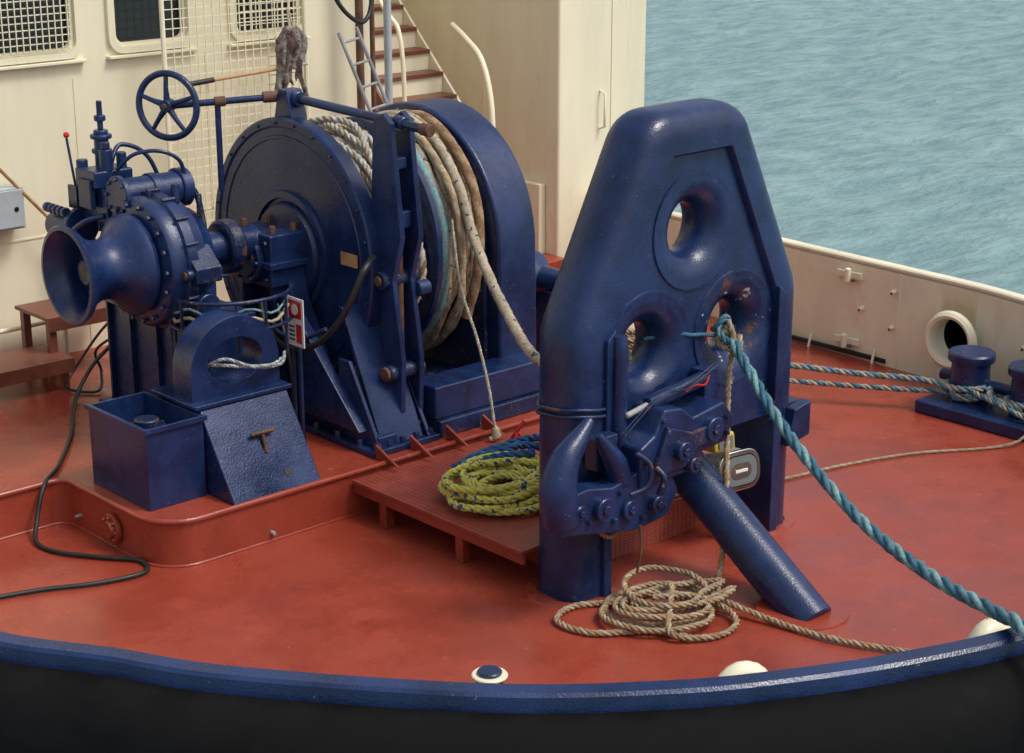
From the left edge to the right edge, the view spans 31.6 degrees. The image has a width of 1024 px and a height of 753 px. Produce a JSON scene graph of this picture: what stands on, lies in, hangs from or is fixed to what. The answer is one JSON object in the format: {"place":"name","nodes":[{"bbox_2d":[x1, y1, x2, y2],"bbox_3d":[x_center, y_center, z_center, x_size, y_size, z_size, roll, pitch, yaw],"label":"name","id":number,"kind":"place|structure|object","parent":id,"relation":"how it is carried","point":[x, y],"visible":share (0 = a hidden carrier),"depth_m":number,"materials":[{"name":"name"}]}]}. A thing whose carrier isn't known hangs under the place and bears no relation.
{"place":"outdoors","nodes":[
{"label":"outdoors","id":0,"kind":"place"},
{"bbox_2d":[274,6,308,96],"bbox_3d":[-1.808,-2.662,14.934,0.366,0.767,0.112,-15,23,-40],"label":"rag","id":1,"kind":"object","parent":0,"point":[291,46],"visible":0.96,"depth_m":14.90,"materials":[{"name":"fabric"}]},
{"bbox_2d":[535,251,558,352],"bbox_3d":[0.329,-0.398,14.360,0.420,1.170,0.440,10,20,29],"label":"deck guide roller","id":2,"kind":"object","parent":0,"point":[546,275],"visible":0.3,"depth_m":14.22,"materials":[{"name":"blue paint"}]},
{"bbox_2d":[644,0,1023,294],"bbox_3d":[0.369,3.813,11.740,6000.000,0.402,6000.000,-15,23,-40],"label":"sea","id":3,"kind":"structure","parent":0,"point":[891,131],"depth_m":44.99,"materials":[{"name":"liquid"}]},
{"bbox_2d":[0,211,1023,752],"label":"ship hull","id":4,"kind":"object","parent":3,"relation":"on","point":[964,695],"visible":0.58,"depth_m":7.72,"materials":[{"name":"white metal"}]},
{"bbox_2d":[0,323,149,598],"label":"power cable","id":5,"kind":"object","parent":4,"relation":"on","point":[78,391],"visible":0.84,"depth_m":11.61,"materials":[{"name":"black rubber"}]},
{"bbox_2d":[0,253,563,567],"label":"winch plinth","id":6,"kind":"structure","parent":4,"relation":"on","point":[35,417],"depth_m":11.88,"materials":[{"name":"red paint"}]},
{"bbox_2d":[0,344,74,388],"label":"boarding step","id":7,"kind":"object","parent":6,"relation":"on","point":[27,364],"visible":1,"depth_m":13.59,"materials":[{"name":"brown paint"}]},
{"bbox_2d":[15,299,106,383],"bbox_3d":[-3.373,-0.320,14.181,0.820,0.530,0.528,-15,23,-40],"label":"boarding step","id":8,"kind":"object","parent":6,"relation":"on","point":[45,311],"visible":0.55,"depth_m":13.91,"materials":[{"name":"brown paint"}]},
{"bbox_2d":[84,391,206,511],"bbox_3d":[-2.342,0.469,11.636,0.460,0.544,0.730,-15,23,-40],"label":"steel drip box","id":9,"kind":"object","parent":6,"relation":"on","point":[148,451],"visible":1,"depth_m":11.46,"materials":[{"name":"blue paint"}]},
{"bbox_2d":[168,273,297,417],"bbox_3d":[-1.923,-0.042,12.286,0.792,1.132,0.731,10,20,29],"label":"hoop guard rail","id":10,"kind":"object","parent":6,"relation":"on","point":[266,320],"visible":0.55,"depth_m":11.99,"materials":[{"name":"blue metal"}]},
{"bbox_2d":[287,296,305,438],"bbox_3d":[-1.451,-0.050,12.350,0.046,1.010,0.180,-15,23,-40],"label":"warning sign","id":11,"kind":"object","parent":10,"relation":"attached to","point":[296,330],"visible":0.9,"depth_m":12.26,"materials":[{"name":"metal"}]},
{"bbox_2d":[158,0,309,228],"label":"wire guard screen","id":12,"kind":"object","parent":6,"relation":"on","point":[303,7],"visible":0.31,"depth_m":14.66,"materials":[{"name":"beige paint"}]},
{"bbox_2d":[190,62,307,85],"bbox_3d":[-2.138,-2.460,14.758,1.171,0.092,0.044,-15,23,-40],"label":"boat hook","id":13,"kind":"object","parent":12,"relation":"attached to","point":[203,81],"visible":0.85,"depth_m":14.62,"materials":[{"name":"brown wood"}]},
{"bbox_2d":[151,309,319,504],"bbox_3d":[-1.756,0.124,11.809,0.847,1.099,0.865,-15,23,-40],"label":"mooring chock","id":14,"kind":"object","parent":6,"relation":"on","point":[255,445],"visible":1,"depth_m":11.64,"materials":[{"name":"blue paint"}]},
{"bbox_2d":[41,70,539,467],"bbox_3d":[-1.531,-0.876,12.711,3.315,2.469,2.559,-15,23,-40],"label":"towing winch","id":15,"kind":"object","parent":6,"relation":"on","point":[342,225],"visible":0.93,"depth_m":12.58,"materials":[{"name":"blue paint"}]},
{"bbox_2d":[377,109,631,366],"bbox_3d":[-0.135,-0.919,12.340,0.486,1.434,3.860,-9,20,-27],"label":"towing hawser","id":16,"kind":"object","parent":15,"relation":"attached to","point":[450,177],"visible":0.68,"depth_m":12.84,"materials":[{"name":"beige fabric"}]},
{"bbox_2d":[334,0,392,111],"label":"vertical pipe stack","id":17,"kind":"object","parent":6,"relation":"on","point":[358,20],"visible":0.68,"depth_m":15.71,"materials":[{"name":"metal"}]},
{"bbox_2d":[374,0,495,127],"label":"steel stairway","id":18,"kind":"object","parent":6,"relation":"on","point":[414,76],"visible":0.48,"depth_m":17.68,"materials":[{"name":"brown paint"}]},
{"bbox_2d":[0,0,645,354],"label":"ship deckhouse","id":19,"kind":"object","parent":4,"relation":"on","point":[567,78],"visible":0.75,"depth_m":15.21,"materials":[{"name":"beige metal"}]},
{"bbox_2d":[0,183,25,231],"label":"electrical cabinet","id":20,"kind":"object","parent":19,"relation":"attached to","point":[12,213],"visible":0.99,"depth_m":13.82,"materials":[{"name":"grey metal"}]},
{"bbox_2d":[0,168,47,216],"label":"wooden pole","id":21,"kind":"object","parent":19,"relation":"attached to","point":[26,196],"visible":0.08,"depth_m":13.88,"materials":[{"name":"brown wood"}]},
{"bbox_2d":[0,0,66,52],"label":"window pane","id":22,"kind":"structure","parent":19,"relation":"in","point":[43,2],"depth_m":13.87,"materials":[{"name":"black glass"}]},
{"bbox_2d":[0,0,81,65],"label":"window frame","id":23,"kind":"structure","parent":19,"relation":"in","point":[77,45],"depth_m":13.98,"materials":[{"name":"beige paint"}]},
{"bbox_2d":[114,0,179,41],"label":"window pane","id":24,"kind":"structure","parent":19,"relation":"in","point":[135,20],"depth_m":14.50,"materials":[{"name":"black glass"}]},
{"bbox_2d":[105,0,193,52],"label":"window frame","id":25,"kind":"structure","parent":19,"relation":"in","point":[112,42],"depth_m":14.42,"materials":[{"name":"beige paint"}]},
{"bbox_2d":[236,0,292,30],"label":"window pane","id":26,"kind":"structure","parent":19,"relation":"in","point":[247,15],"depth_m":15.26,"materials":[{"name":"black glass"}]},
{"bbox_2d":[228,0,306,41],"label":"window frame","id":27,"kind":"structure","parent":19,"relation":"in","point":[232,18],"depth_m":15.05,"materials":[{"name":"beige paint"}]},
{"bbox_2d":[337,26,388,111],"bbox_3d":[-1.191,-2.423,15.539,0.614,1.140,0.121,-4,18,-13],"label":"boarding ladder","id":28,"kind":"object","parent":4,"relation":"attached to","point":[352,64],"visible":0.6,"depth_m":15.45,"materials":[{"name":"metal"}]},
{"bbox_2d":[471,665,507,683],"bbox_3d":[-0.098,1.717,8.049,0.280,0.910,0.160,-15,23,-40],"label":"vent cap","id":29,"kind":"object","parent":4,"relation":"on","point":[490,674],"visible":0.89,"depth_m":7.89,"materials":[{"name":"blue paint"}]},
{"bbox_2d":[0,316,1023,683],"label":"ship deck","id":30,"kind":"structure","parent":4,"relation":"attached to","point":[402,598],"depth_m":11.01,"materials":[{"name":"red metal"}]},
{"bbox_2d":[352,424,701,564],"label":"tread plate platform","id":31,"kind":"structure","parent":4,"relation":"on","point":[411,489],"depth_m":11.60,"materials":[{"name":"red metal"}]},
{"bbox_2d":[450,219,501,441],"bbox_3d":[-0.252,-0.330,12.714,0.093,1.480,0.627,-9,20,-27],"label":"heaving line","id":32,"kind":"object","parent":31,"relation":"on","point":[496,433],"visible":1,"depth_m":12.71,"materials":[{"name":"beige fabric"}]},
{"bbox_2d":[438,433,538,516],"bbox_3d":[0.189,0.567,11.957,1.691,0.261,1.044,-15,23,-40],"label":"yellow blue rope coil","id":33,"kind":"object","parent":31,"relation":"on","point":[481,473],"visible":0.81,"depth_m":11.62,"materials":[{"name":"yellow fabric"}]},
{"bbox_2d":[510,419,525,450],"bbox_3d":[0.020,0.405,12.482,0.201,0.252,0.201,-15,23,-40],"label":"bracket","id":34,"kind":"object","parent":31,"relation":"on","point":[516,433],"visible":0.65,"depth_m":12.43,"materials":[{"name":"metal"}]},
{"bbox_2d":[625,328,634,351],"bbox_3d":[1.001,-0.191,14.959,0.392,0.403,0.392,-15,23,-40],"label":"spare rope coil","id":35,"kind":"object","parent":4,"relation":"on","point":[630,332],"visible":0.03,"depth_m":14.77,"materials":[{"name":"beige fabric"}]},
{"bbox_2d":[525,98,849,631],"bbox_3d":[1.014,-0.108,10.900,1.920,3.013,2.015,-1,17,-3],"label":"towing staple","id":36,"kind":"object","parent":4,"relation":"on","point":[624,442],"visible":0.98,"depth_m":10.63,"materials":[{"name":"blue paint"}]},
{"bbox_2d":[704,431,759,491],"bbox_3d":[1.378,0.691,11.562,0.407,0.769,0.262,-12,21,-33],"label":"deck floodlight","id":37,"kind":"object","parent":4,"relation":"on","point":[744,468],"visible":0.53,"depth_m":11.43,"materials":[{"name":"metal"}]},
{"bbox_2d":[553,319,912,653],"bbox_3d":[1.343,0.728,10.144,1.540,1.570,1.818,-15,23,-40],"label":"manila rope","id":38,"kind":"object","parent":4,"relation":"on","point":[633,598],"visible":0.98,"depth_m":10.45,"materials":[{"name":"beige fabric"}]},
{"bbox_2d":[643,314,1023,639],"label":"blue tow rope","id":39,"kind":"object","parent":4,"relation":"on","point":[958,592],"visible":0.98,"depth_m":9.75,"materials":[{"name":"blue fabric"}]},
{"bbox_2d":[667,217,1023,676],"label":"ship bulwark","id":40,"kind":"object","parent":4,"relation":"attached to","point":[884,317],"visible":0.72,"depth_m":15.14,"materials":[{"name":"white metal"}]},
{"bbox_2d":[785,435,1023,479],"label":"thin deck line","id":41,"kind":"object","parent":4,"relation":"on","point":[910,453],"visible":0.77,"depth_m":13.20,"materials":[{"name":"beige fabric"}]},
{"bbox_2d":[915,345,1023,441],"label":"twin bollard","id":42,"kind":"object","parent":4,"relation":"on","point":[971,365],"visible":0.95,"depth_m":13.94,"materials":[{"name":"blue metal"}]},
{"bbox_2d":[630,351,1023,419],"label":"mooring line","id":43,"kind":"object","parent":42,"relation":"on","point":[1008,405],"visible":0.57,"depth_m":14.16,"materials":[{"name":"teal fabric"}]}
]}

